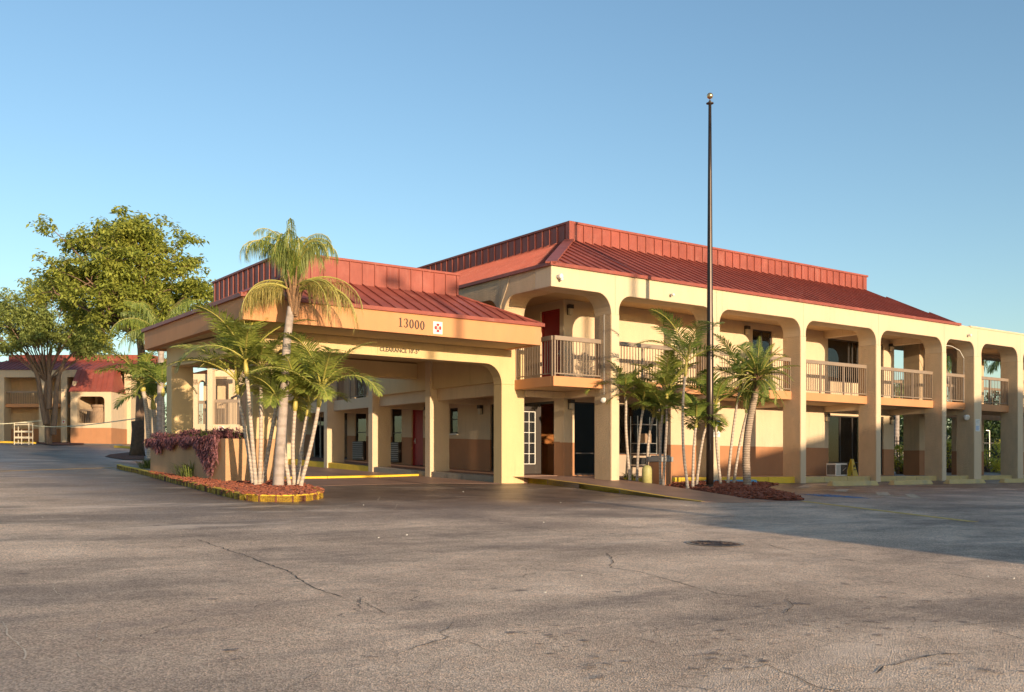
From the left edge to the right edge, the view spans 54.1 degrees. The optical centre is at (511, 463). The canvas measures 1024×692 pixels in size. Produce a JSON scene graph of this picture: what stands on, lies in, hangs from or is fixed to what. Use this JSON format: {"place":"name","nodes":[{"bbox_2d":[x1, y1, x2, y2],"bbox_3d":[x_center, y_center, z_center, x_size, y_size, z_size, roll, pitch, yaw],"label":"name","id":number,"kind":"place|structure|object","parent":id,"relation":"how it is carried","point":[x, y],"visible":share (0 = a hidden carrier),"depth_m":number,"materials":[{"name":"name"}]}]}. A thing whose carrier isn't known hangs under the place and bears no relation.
{"place":"outdoors","nodes":[
{"label":"outdoors","id":0,"kind":"place"},
{"bbox_2d":[0,441,1023,691],"bbox_3d":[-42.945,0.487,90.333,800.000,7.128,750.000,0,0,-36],"label":"asphalt parking lot","id":1,"kind":"structure","parent":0,"point":[154,581],"depth_m":9.93,"materials":[{"name":"asphalt"}]},
{"bbox_2d":[14,423,32,444],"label":"white lattice fence panel","id":2,"kind":"object","parent":1,"relation":"on","point":[18,437],"visible":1,"depth_m":74.69,"materials":[{"name":"white paint"}]},
{"bbox_2d":[36,442,83,444],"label":"tree mulch","id":3,"kind":"object","parent":1,"relation":"on","point":[61,443],"visible":0.3,"depth_m":85.59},
{"bbox_2d":[0,278,120,444],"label":"broadleaf tree","id":4,"kind":"object","parent":3,"relation":"on","point":[41,328],"visible":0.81,"depth_m":80.77,"materials":[{"name":"green plant"}]},
{"bbox_2d":[7,467,116,470],"bbox_3d":[-15.864,0.183,35.287,0.280,0.111,5.198,0,0,20],"label":"painted line","id":5,"kind":"object","parent":1,"relation":"on","point":[56,469],"visible":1,"depth_m":34.84,"materials":[{"name":"yellow"}]},
{"bbox_2d":[0,355,202,443],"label":"motel wing","id":6,"kind":"structure","parent":1,"relation":"on","point":[82,386],"depth_m":93.00,"materials":[{"name":"paint"}]},
{"bbox_2d":[89,404,104,422],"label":"boarded window","id":7,"kind":"object","parent":6,"relation":"in","point":[97,414],"visible":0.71,"depth_m":91.12,"materials":[{"name":"brown wood"}]},
{"bbox_2d":[82,443,122,445],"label":"curb","id":8,"kind":"structure","parent":1,"relation":"on","point":[102,444],"depth_m":86.73,"materials":[{"name":"concrete"}]},
{"bbox_2d":[106,452,143,458],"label":"tree mulch","id":9,"kind":"object","parent":1,"relation":"on","point":[126,455],"visible":0.85,"depth_m":51.82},
{"bbox_2d":[17,205,215,455],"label":"broadleaf tree","id":10,"kind":"object","parent":9,"relation":"on","point":[120,258],"visible":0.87,"depth_m":54.05,"materials":[{"name":"green plant"}]},
{"bbox_2d":[29,418,134,426],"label":"caution tape","id":11,"kind":"object","parent":10,"relation":"attached to","point":[83,425],"visible":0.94,"depth_m":69.13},
{"bbox_2d":[95,371,156,443],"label":"motel wing","id":12,"kind":"structure","parent":1,"relation":"on","point":[131,405],"depth_m":94.79,"materials":[{"name":"paint"}]},
{"bbox_2d":[94,349,166,458],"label":"areca palm","id":13,"kind":"object","parent":1,"relation":"on","point":[146,356],"visible":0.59,"depth_m":49.89,"materials":[{"name":"plant"}]},
{"bbox_2d":[113,363,166,436],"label":"areca palm","id":14,"kind":"object","parent":1,"relation":"on","point":[151,389],"visible":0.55,"depth_m":50.63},
{"bbox_2d":[109,298,203,433],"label":"queen palm","id":15,"kind":"object","parent":1,"relation":"on","point":[179,308],"visible":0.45,"depth_m":48.84,"materials":[{"name":"plant"}]},
{"bbox_2d":[129,361,197,433],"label":"areca palm","id":16,"kind":"object","parent":1,"relation":"on","point":[158,369],"visible":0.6,"depth_m":48.77,"materials":[{"name":"plant"}]},
{"bbox_2d":[3,497,397,680],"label":"asphalt cracks","id":17,"kind":"object","parent":1,"relation":"on","point":[7,634],"visible":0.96,"depth_m":7.11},
{"bbox_2d":[193,369,246,433],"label":"motel wing","id":18,"kind":"structure","parent":1,"relation":"on","point":[220,407],"depth_m":90.00,"materials":[{"name":"paint"}]},
{"bbox_2d":[237,385,246,425],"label":"doorway","id":19,"kind":"structure","parent":18,"relation":"in","point":[244,397],"depth_m":93.90,"materials":[{"name":"brown metal"}]},
{"bbox_2d":[117,464,323,501],"bbox_3d":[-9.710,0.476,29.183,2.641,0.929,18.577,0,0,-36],"label":"island kerb","id":20,"kind":"structure","parent":1,"relation":"on","point":[243,496],"depth_m":22.64,"materials":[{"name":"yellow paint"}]},
{"bbox_2d":[136,457,149,468],"bbox_3d":[-12.397,-0.053,34.166,1.242,0.435,1.116,0,0,-36],"label":"grass tuft","id":21,"kind":"object","parent":20,"relation":"on","point":[146,464],"visible":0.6,"depth_m":33.93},
{"bbox_2d":[167,461,193,476],"bbox_3d":[-9.106,0.099,28.544,1.610,0.579,1.646,0,0,-36],"label":"grass tuft","id":22,"kind":"object","parent":20,"relation":"on","point":[186,471],"visible":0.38,"depth_m":28.22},
{"bbox_2d":[150,438,275,480],"bbox_3d":[-8.875,0.063,29.398,1.440,1.460,6.640,0,0,-36],"label":"raised planter","id":23,"kind":"object","parent":20,"relation":"on","point":[232,459],"visible":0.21,"depth_m":26.90,"materials":[{"name":"paint"}]},
{"bbox_2d":[142,427,243,478],"bbox_3d":[-9.120,-0.296,29.381,1.716,1.526,6.455,0,0,-36],"label":"purple ground cover","id":24,"kind":"object","parent":23,"relation":"in","point":[184,439],"visible":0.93,"depth_m":27.57,"materials":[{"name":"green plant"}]},
{"bbox_2d":[155,427,247,439],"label":"planter grass","id":25,"kind":"structure","parent":23,"relation":"on","point":[204,433],"depth_m":27.40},
{"bbox_2d":[163,318,281,482],"bbox_3d":[-7.022,-1.558,25.553,3.140,4.635,3.419,0,0,8],"label":"christmas palm","id":26,"kind":"object","parent":20,"relation":"on","point":[239,370],"visible":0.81,"depth_m":25.25,"materials":[{"name":"plant"}]},
{"bbox_2d":[148,471,324,496],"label":"island mulch chips","id":27,"kind":"object","parent":20,"relation":"on","point":[248,487],"visible":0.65,"depth_m":24.00,"materials":[{"name":"wood"}]},
{"bbox_2d":[174,303,315,484],"bbox_3d":[-6.518,-1.702,25.107,3.568,4.958,3.476,0,0,-36],"label":"christmas palm","id":28,"kind":"object","parent":20,"relation":"on","point":[240,341],"visible":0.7,"depth_m":24.70,"materials":[{"name":"plant"}]},
{"bbox_2d":[199,316,307,483],"bbox_3d":[-6.332,-1.423,25.351,2.444,4.388,2.618,0,0,27],"label":"christmas palm","id":29,"kind":"object","parent":20,"relation":"on","point":[269,347],"visible":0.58,"depth_m":25.10,"materials":[{"name":"plant"}]},
{"bbox_2d":[239,344,310,482],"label":"christmas palm","id":30,"kind":"object","parent":20,"relation":"on","point":[283,377],"visible":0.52,"depth_m":25.35,"materials":[{"name":"plant"}]},
{"bbox_2d":[247,370,318,484],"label":"christmas palm","id":31,"kind":"object","parent":20,"relation":"on","point":[272,392],"visible":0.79,"depth_m":24.74,"materials":[{"name":"plant"}]},
{"bbox_2d":[233,352,344,484],"bbox_3d":[-5.309,-0.993,25.247,2.883,3.564,2.877,0,0,-36],"label":"christmas palm","id":32,"kind":"object","parent":20,"relation":"on","point":[292,360],"visible":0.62,"depth_m":24.86,"materials":[{"name":"plant"}]},
{"bbox_2d":[239,218,362,485],"bbox_3d":[-5.191,-2.558,24.803,3.090,6.700,2.412,0,0,0],"label":"queen palm","id":33,"kind":"object","parent":20,"relation":"on","point":[292,257],"visible":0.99,"depth_m":24.67,"materials":[{"name":"plant"}]},
{"bbox_2d":[267,371,351,483],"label":"christmas palm","id":34,"kind":"object","parent":20,"relation":"on","point":[308,393],"visible":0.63,"depth_m":25.36,"materials":[{"name":"plant"}]},
{"bbox_2d":[248,331,384,485],"bbox_3d":[-4.614,-1.177,24.994,3.159,3.954,3.409,0,0,18],"label":"christmas palm","id":35,"kind":"object","parent":20,"relation":"on","point":[328,370],"visible":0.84,"depth_m":24.59,"materials":[{"name":"plant"}]},
{"bbox_2d":[107,461,503,485],"bbox_3d":[-8.682,0.257,38.067,7.749,0.732,20.844,0,0,-36],"label":"drive pad","id":36,"kind":"object","parent":1,"relation":"on","point":[316,471],"visible":0.52,"depth_m":32.80,"materials":[{"name":"concrete"}]},
{"bbox_2d":[288,459,367,470],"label":"walkway step","id":37,"kind":"object","parent":1,"relation":"on","point":[339,466],"visible":0.24,"depth_m":41.36,"materials":[{"name":"yellow paint"}]},
{"bbox_2d":[141,254,544,482],"bbox_3d":[-5.143,-2.542,31.129,10.046,6.670,8.530,0,0,-36],"label":"entrance canopy","id":38,"kind":"object","parent":1,"relation":"on","point":[490,338],"visible":0.73,"depth_m":29.52,"materials":[{"name":"beige paint"}]},
{"bbox_2d":[378,343,420,356],"bbox_3d":[-3.290,-3.323,29.385,1.440,0.320,0.026,0,0,-36],"label":"clearance sign","id":39,"kind":"object","parent":38,"relation":"attached to","point":[399,350],"visible":1,"depth_m":29.38,"materials":[{"name":"yellow paint"}]},
{"bbox_2d":[399,318,424,329],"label":"address numerals","id":40,"kind":"object","parent":38,"relation":"attached to","point":[413,324],"visible":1,"depth_m":27.73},
{"bbox_2d":[433,321,441,333],"bbox_3d":[-2.084,-3.821,28.196,0.304,0.348,0.028,0,0,-36],"label":"fire marshal sign","id":41,"kind":"object","parent":38,"relation":"attached to","point":[437,327],"visible":1,"depth_m":28.18,"materials":[{"name":"white paint"}]},
{"bbox_2d":[284,474,418,478],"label":"drive kerb","id":42,"kind":"structure","parent":1,"relation":"on","point":[356,476],"depth_m":33.55,"materials":[{"name":"yellow paint"}]},
{"bbox_2d":[302,456,556,475],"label":"side walkway","id":43,"kind":"structure","parent":1,"relation":"on","point":[400,466],"depth_m":38.30,"materials":[{"name":"concrete"}]},
{"bbox_2d":[374,467,493,481],"bbox_3d":[-2.837,0.549,35.365,0.126,0.889,8.330,0,0,-36],"label":"walkway step","id":44,"kind":"object","parent":1,"relation":"on","point":[474,477],"visible":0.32,"depth_m":34.66,"materials":[{"name":"concrete"}]},
{"bbox_2d":[197,514,1020,691],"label":"asphalt cracks","id":45,"kind":"object","parent":1,"relation":"on","point":[880,669],"visible":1,"depth_m":8.34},
{"bbox_2d":[528,478,699,500],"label":"sidewalk kerb","id":46,"kind":"structure","parent":1,"relation":"on","point":[604,489],"depth_m":27.67,"materials":[{"name":"yellow paint"}]},
{"bbox_2d":[210,582,1023,680],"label":"oil stains","id":47,"kind":"object","parent":1,"relation":"on","point":[512,632],"visible":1,"depth_m":7.12,"materials":[{"name":"brown"}]},
{"bbox_2d":[277,220,1023,482],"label":"motel building","id":48,"kind":"structure","parent":1,"relation":"on","point":[590,296],"depth_m":37.65,"materials":[{"name":"beige paint"}]},
{"bbox_2d":[314,417,323,457],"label":"window","id":49,"kind":"structure","parent":48,"relation":"in","point":[319,435],"depth_m":48.37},
{"bbox_2d":[344,413,346,458],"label":"window","id":50,"kind":"structure","parent":48,"relation":"in","point":[345,414],"depth_m":46.14,"materials":[{"name":"black glass"}]},
{"bbox_2d":[356,414,365,440],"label":"window","id":51,"kind":"structure","parent":48,"relation":"in","point":[360,418],"depth_m":44.88,"materials":[{"name":"black glass"}]},
{"bbox_2d":[356,377,365,397],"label":"window","id":52,"kind":"structure","parent":48,"relation":"in","point":[360,377],"depth_m":44.94,"materials":[{"name":"black glass"}]},
{"bbox_2d":[392,409,401,462],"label":"window","id":53,"kind":"structure","parent":48,"relation":"in","point":[396,413],"depth_m":42.24,"materials":[{"name":"black glass"}]},
{"bbox_2d":[413,410,422,465],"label":"door","id":54,"kind":"structure","parent":48,"relation":"in","point":[417,414],"depth_m":40.92,"materials":[{"name":"red paint"}]},
{"bbox_2d":[450,408,457,433],"bbox_3d":[-2.121,-1.657,38.649,0.206,0.980,0.620,0,0,-36],"label":"window","id":55,"kind":"structure","parent":48,"relation":"in","point":[453,411],"depth_m":38.66,"materials":[{"name":"black glass"}]},
{"bbox_2d":[491,404,493,470],"bbox_3d":[-0.413,-0.957,36.299,0.206,2.420,0.870,0,0,-36],"label":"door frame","id":56,"kind":"structure","parent":48,"relation":"in","point":[492,405],"depth_m":36.56,"materials":[{"name":"black glass"}]},
{"bbox_2d":[524,404,540,473],"bbox_3d":[0.608,-0.837,33.840,0.880,2.340,0.069,0,0,-33],"label":"entrance door","id":57,"kind":"structure","parent":48,"relation":"in","point":[532,420],"depth_m":33.89,"materials":[{"name":"wood"}]},
{"bbox_2d":[542,309,559,376],"bbox_3d":[1.351,-3.917,33.761,0.125,2.500,1.050,0,0,-36],"label":"door","id":58,"kind":"structure","parent":48,"relation":"in","point":[551,318],"depth_m":33.84,"materials":[{"name":"red paint"}]},
{"bbox_2d":[574,402,594,474],"bbox_3d":[2.752,-0.847,33.982,1.800,2.440,0.060,0,0,-36],"label":"door","id":59,"kind":"structure","parent":48,"relation":"in","point":[584,412],"depth_m":33.76,"materials":[{"name":"glass"}]},
{"bbox_2d":[619,404,666,454],"bbox_3d":[4.535,-1.197,35.279,2.450,1.740,0.060,0,0,-36],"label":"window","id":60,"kind":"structure","parent":48,"relation":"in","point":[637,412],"depth_m":35.16,"materials":[{"name":"glass"}]},
{"bbox_2d":[753,329,770,389],"bbox_3d":[9.628,-3.927,39.072,1.150,2.520,0.206,0,0,-36],"label":"window","id":61,"kind":"structure","parent":48,"relation":"in","point":[765,335],"depth_m":39.11,"materials":[{"name":"black glass"}]},
{"bbox_2d":[828,338,857,382],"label":"window","id":62,"kind":"structure","parent":48,"relation":"in","point":[841,351],"depth_m":42.01,"materials":[{"name":"black glass"}]},
{"bbox_2d":[828,415,858,474],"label":"window","id":63,"kind":"structure","parent":48,"relation":"in","point":[843,431],"depth_m":42.10,"materials":[{"name":"glass"}]},
{"bbox_2d":[881,417,881,474],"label":"window","id":64,"kind":"structure","parent":48,"relation":"in","point":[881,417],"depth_m":43.64,"materials":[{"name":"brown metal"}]},
{"bbox_2d":[623,477,705,481],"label":"walkway kerb","id":65,"kind":"structure","parent":1,"relation":"on","point":[677,479],"depth_m":33.19,"materials":[{"name":"yellow paint"}]},
{"bbox_2d":[687,540,743,545],"bbox_3d":[2.946,1.149,14.545,0.821,0.034,0.821,0,0,-36],"label":"manhole cover","id":66,"kind":"object","parent":1,"relation":"on","point":[715,543],"visible":1,"depth_m":14.53,"materials":[{"name":"metal"}]},
{"bbox_2d":[666,480,804,500],"bbox_3d":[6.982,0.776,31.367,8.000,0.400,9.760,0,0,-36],"label":"palm mulch bed","id":67,"kind":"object","parent":1,"relation":"on","point":[782,499],"visible":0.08,"depth_m":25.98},
{"bbox_2d":[632,384,687,484],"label":"christmas palm","id":68,"kind":"object","parent":67,"relation":"on","point":[659,397],"visible":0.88,"depth_m":30.76,"materials":[{"name":"plant"}]},
{"bbox_2d":[624,350,703,484],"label":"christmas palm","id":69,"kind":"object","parent":67,"relation":"on","point":[666,375],"visible":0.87,"depth_m":30.41,"materials":[{"name":"plant"}]},
{"bbox_2d":[632,308,735,488],"bbox_3d":[5.376,-1.829,29.794,2.837,5.420,2.930,0,0,33],"label":"christmas palm","id":70,"kind":"object","parent":67,"relation":"on","point":[689,346],"visible":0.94,"depth_m":29.63,"materials":[{"name":"plant"}]},
{"bbox_2d":[661,391,730,487],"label":"christmas palm","id":71,"kind":"object","parent":67,"relation":"on","point":[695,411],"visible":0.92,"depth_m":29.86,"materials":[{"name":"plant"}]},
{"bbox_2d":[680,398,729,483],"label":"christmas palm","id":72,"kind":"object","parent":67,"relation":"on","point":[715,422],"visible":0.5,"depth_m":30.26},
{"bbox_2d":[705,93,713,486],"bbox_3d":[5.836,-4.972,29.600,0.340,11.942,0.340,0,0,-36],"label":"flagpole","id":73,"kind":"object","parent":67,"relation":"on","point":[709,432],"visible":0.96,"depth_m":29.53,"materials":[{"name":"brown metal"}]},
{"bbox_2d":[675,368,765,483],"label":"christmas palm","id":74,"kind":"object","parent":67,"relation":"on","point":[719,387],"visible":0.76,"depth_m":30.23,"materials":[{"name":"plant"}]},
{"bbox_2d":[695,334,794,482],"bbox_3d":[6.961,-1.514,30.415,2.938,4.806,2.505,0,0,7],"label":"christmas palm","id":75,"kind":"object","parent":67,"relation":"on","point":[737,368],"visible":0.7,"depth_m":30.46,"materials":[{"name":"plant"}]},
{"bbox_2d":[718,380,780,482],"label":"christmas palm","id":76,"kind":"object","parent":67,"relation":"on","point":[740,441],"visible":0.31,"depth_m":30.86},
{"bbox_2d":[720,336,799,484],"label":"date palm","id":77,"kind":"object","parent":67,"relation":"on","point":[759,376],"visible":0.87,"depth_m":30.09,"materials":[{"name":"plant"}]},
{"bbox_2d":[721,477,794,482],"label":"walkway kerb","id":78,"kind":"structure","parent":1,"relation":"on","point":[780,479],"depth_m":35.92,"materials":[{"name":"yellow paint"}]},
{"bbox_2d":[592,474,1023,478],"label":"front walkway","id":79,"kind":"structure","parent":1,"relation":"on","point":[620,477],"depth_m":37.49,"materials":[{"name":"concrete"}]},
{"bbox_2d":[630,416,656,469],"bbox_3d":[4.563,-0.622,34.773,0.936,2.050,0.381,0,0,-36],"label":"wire rack","id":80,"kind":"object","parent":79,"relation":"on","point":[637,424],"visible":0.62,"depth_m":34.64,"materials":[{"name":"metal"}]},
{"bbox_2d":[633,458,645,464],"bbox_3d":[4.424,-0.097,34.666,0.450,0.240,0.280,0,0,-36],"label":"black crate","id":81,"kind":"object","parent":80,"relation":"on","point":[642,461],"visible":0.56,"depth_m":34.56,"materials":[{"name":"paint"}]},
{"bbox_2d":[640,434,650,442],"bbox_3d":[4.644,-0.884,34.832,0.300,0.325,0.250,0,0,-36],"label":"cardboard box","id":82,"kind":"object","parent":80,"relation":"on","point":[643,438],"visible":0.74,"depth_m":34.71,"materials":[{"name":"brown cardboard"}]},
{"bbox_2d":[826,463,846,475],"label":"window air conditioner","id":83,"kind":"object","parent":79,"relation":"on","point":[836,469],"depth_m":40.04,"materials":[{"name":"white paint"}]},
{"bbox_2d":[847,459,857,475],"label":"wet floor sign","id":84,"kind":"object","parent":79,"relation":"on","point":[852,470],"visible":0.87,"depth_m":40.27,"materials":[{"name":"yellow plastic"}]},
{"bbox_2d":[806,494,867,498],"bbox_3d":[9.043,0.904,28.037,0.946,0.079,2.106,0,0,-27],"label":"painted blue symbol","id":85,"kind":"object","parent":1,"relation":"on","point":[828,495],"visible":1,"depth_m":28.19,"materials":[{"name":"blue paint"}]},
{"bbox_2d":[806,476,869,482],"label":"walkway kerb","id":86,"kind":"structure","parent":1,"relation":"on","point":[816,479],"depth_m":38.02,"materials":[{"name":"yellow paint"}]},
{"bbox_2d":[827,481,878,485],"bbox_3d":[12.072,0.695,35.504,2.690,0.180,0.286,0,0,-36],"label":"wheel stop","id":87,"kind":"object","parent":1,"relation":"on","point":[848,483],"visible":0.8,"depth_m":35.27,"materials":[{"name":"yellow paint"}]},
{"bbox_2d":[801,501,977,521],"bbox_3d":[8.212,1.039,22.570,0.240,0.200,5.884,0,0,-17],"label":"painted line","id":88,"kind":"object","parent":1,"relation":"on","point":[892,511],"visible":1,"depth_m":21.91,"materials":[{"name":"yellow paint"}]},
{"bbox_2d":[894,444,902,473],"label":"croton bush","id":89,"kind":"object","parent":1,"relation":"on","point":[898,465],"visible":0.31,"depth_m":50.53,"materials":[{"name":"green plant"}]},
{"bbox_2d":[894,379,902,459],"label":"queen palm","id":90,"kind":"object","parent":1,"relation":"on","point":[896,429],"visible":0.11,"depth_m":65.85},
{"bbox_2d":[881,476,936,481],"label":"walkway kerb","id":91,"kind":"structure","parent":1,"relation":"on","point":[890,478],"depth_m":40.88,"materials":[{"name":"yellow paint"}]},
{"bbox_2d":[888,480,932,484],"bbox_3d":[14.944,0.696,37.593,2.551,0.180,0.286,0,0,-36],"label":"wheel stop","id":92,"kind":"object","parent":1,"relation":"on","point":[903,482],"visible":0.8,"depth_m":37.33,"materials":[{"name":"yellow paint"}]},
{"bbox_2d":[946,439,951,472],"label":"croton bush","id":93,"kind":"object","parent":1,"relation":"on","point":[948,463],"visible":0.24,"depth_m":54.87,"materials":[{"name":"green plant"}]},
{"bbox_2d":[946,356,951,383],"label":"queen palm","id":94,"kind":"object","parent":1,"relation":"on","point":[949,368],"visible":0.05,"depth_m":64.43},
{"bbox_2d":[899,391,1000,462],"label":"distant tree belt","id":95,"kind":"object","parent":1,"relation":"on","point":[993,427],"visible":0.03,"depth_m":79.66,"materials":[{"name":"green plant"}]},
{"bbox_2d":[946,476,968,479],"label":"walkway kerb","id":96,"kind":"structure","parent":1,"relation":"on","point":[956,477],"depth_m":43.00,"materials":[{"name":"yellow paint"}]},
{"bbox_2d":[943,479,985,483],"bbox_3d":[17.912,0.699,39.689,2.666,0.180,0.286,0,0,-36],"label":"wheel stop","id":97,"kind":"object","parent":1,"relation":"on","point":[958,481],"visible":0.81,"depth_m":39.41,"materials":[{"name":"yellow paint"}]},
{"bbox_2d":[984,446,1000,472],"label":"croton bush","id":98,"kind":"object","parent":1,"relation":"on","point":[994,466],"visible":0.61,"depth_m":57.64,"materials":[{"name":"green plant"}]},
{"bbox_2d":[985,360,1000,374],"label":"queen palm","id":99,"kind":"object","parent":1,"relation":"on","point":[993,366],"visible":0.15,"depth_m":66.87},
{"bbox_2d":[985,439,1000,471],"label":"croton bush","id":100,"kind":"object","parent":1,"relation":"on","point":[997,444],"visible":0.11,"depth_m":59.40,"materials":[{"name":"green plant"}]},
{"bbox_2d":[981,475,1011,479],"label":"walkway kerb","id":101,"kind":"structure","parent":1,"relation":"on","point":[991,477],"depth_m":44.85,"materials":[{"name":"yellow paint"}]},
{"bbox_2d":[999,478,1023,482],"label":"wheel stop","id":102,"kind":"object","parent":1,"relation":"on","point":[1019,480],"visible":0.85,"depth_m":41.51,"materials":[{"name":"yellow paint"}]},
{"bbox_2d":[0,0,1023,441],"label":"sky","id":103,"kind":"structure","parent":0,"point":[881,140],"materials":[{"name":"blue"}]},
{"bbox_2d":[627,390,680,464],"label":"christmas palm","id":104,"kind":"object","parent":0,"point":[654,413],"visible":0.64,"depth_m":31.58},
{"bbox_2d":[523,476,790,502],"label":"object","id":105,"kind":"structure","parent":0,"point":[666,491],"depth_m":28.40,"materials":[{"name":"concrete"}]},
{"bbox_2d":[584,360,655,480],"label":"christmas palm","id":106,"kind":"object","parent":105,"relation":"on","point":[629,382],"visible":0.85,"depth_m":31.14,"materials":[{"name":"plant"}]},
{"bbox_2d":[606,376,676,480],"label":"christmas palm","id":107,"kind":"object","parent":105,"relation":"on","point":[640,386],"visible":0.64,"depth_m":31.16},
{"bbox_2d":[642,465,651,482],"bbox_3d":[4.113,0.346,30.600,0.310,0.620,0.310,0,0,-36],"label":"bollard","id":108,"kind":"object","parent":105,"relation":"on","point":[646,473],"visible":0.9,"depth_m":30.48,"materials":[{"name":"yellow plastic"}]},
{"bbox_2d":[648,455,672,484],"bbox_3d":[4.630,0.207,31.300,0.570,0.940,0.570,0,0,-36],"label":"trash bin","id":109,"kind":"object","parent":105,"relation":"on","point":[653,460],"visible":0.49,"depth_m":31.14,"materials":[{"name":"brown plastic"}]},
{"bbox_2d":[894,436,1000,467],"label":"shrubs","id":110,"kind":"object","parent":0,"point":[899,441],"visible":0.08,"depth_m":61.88,"materials":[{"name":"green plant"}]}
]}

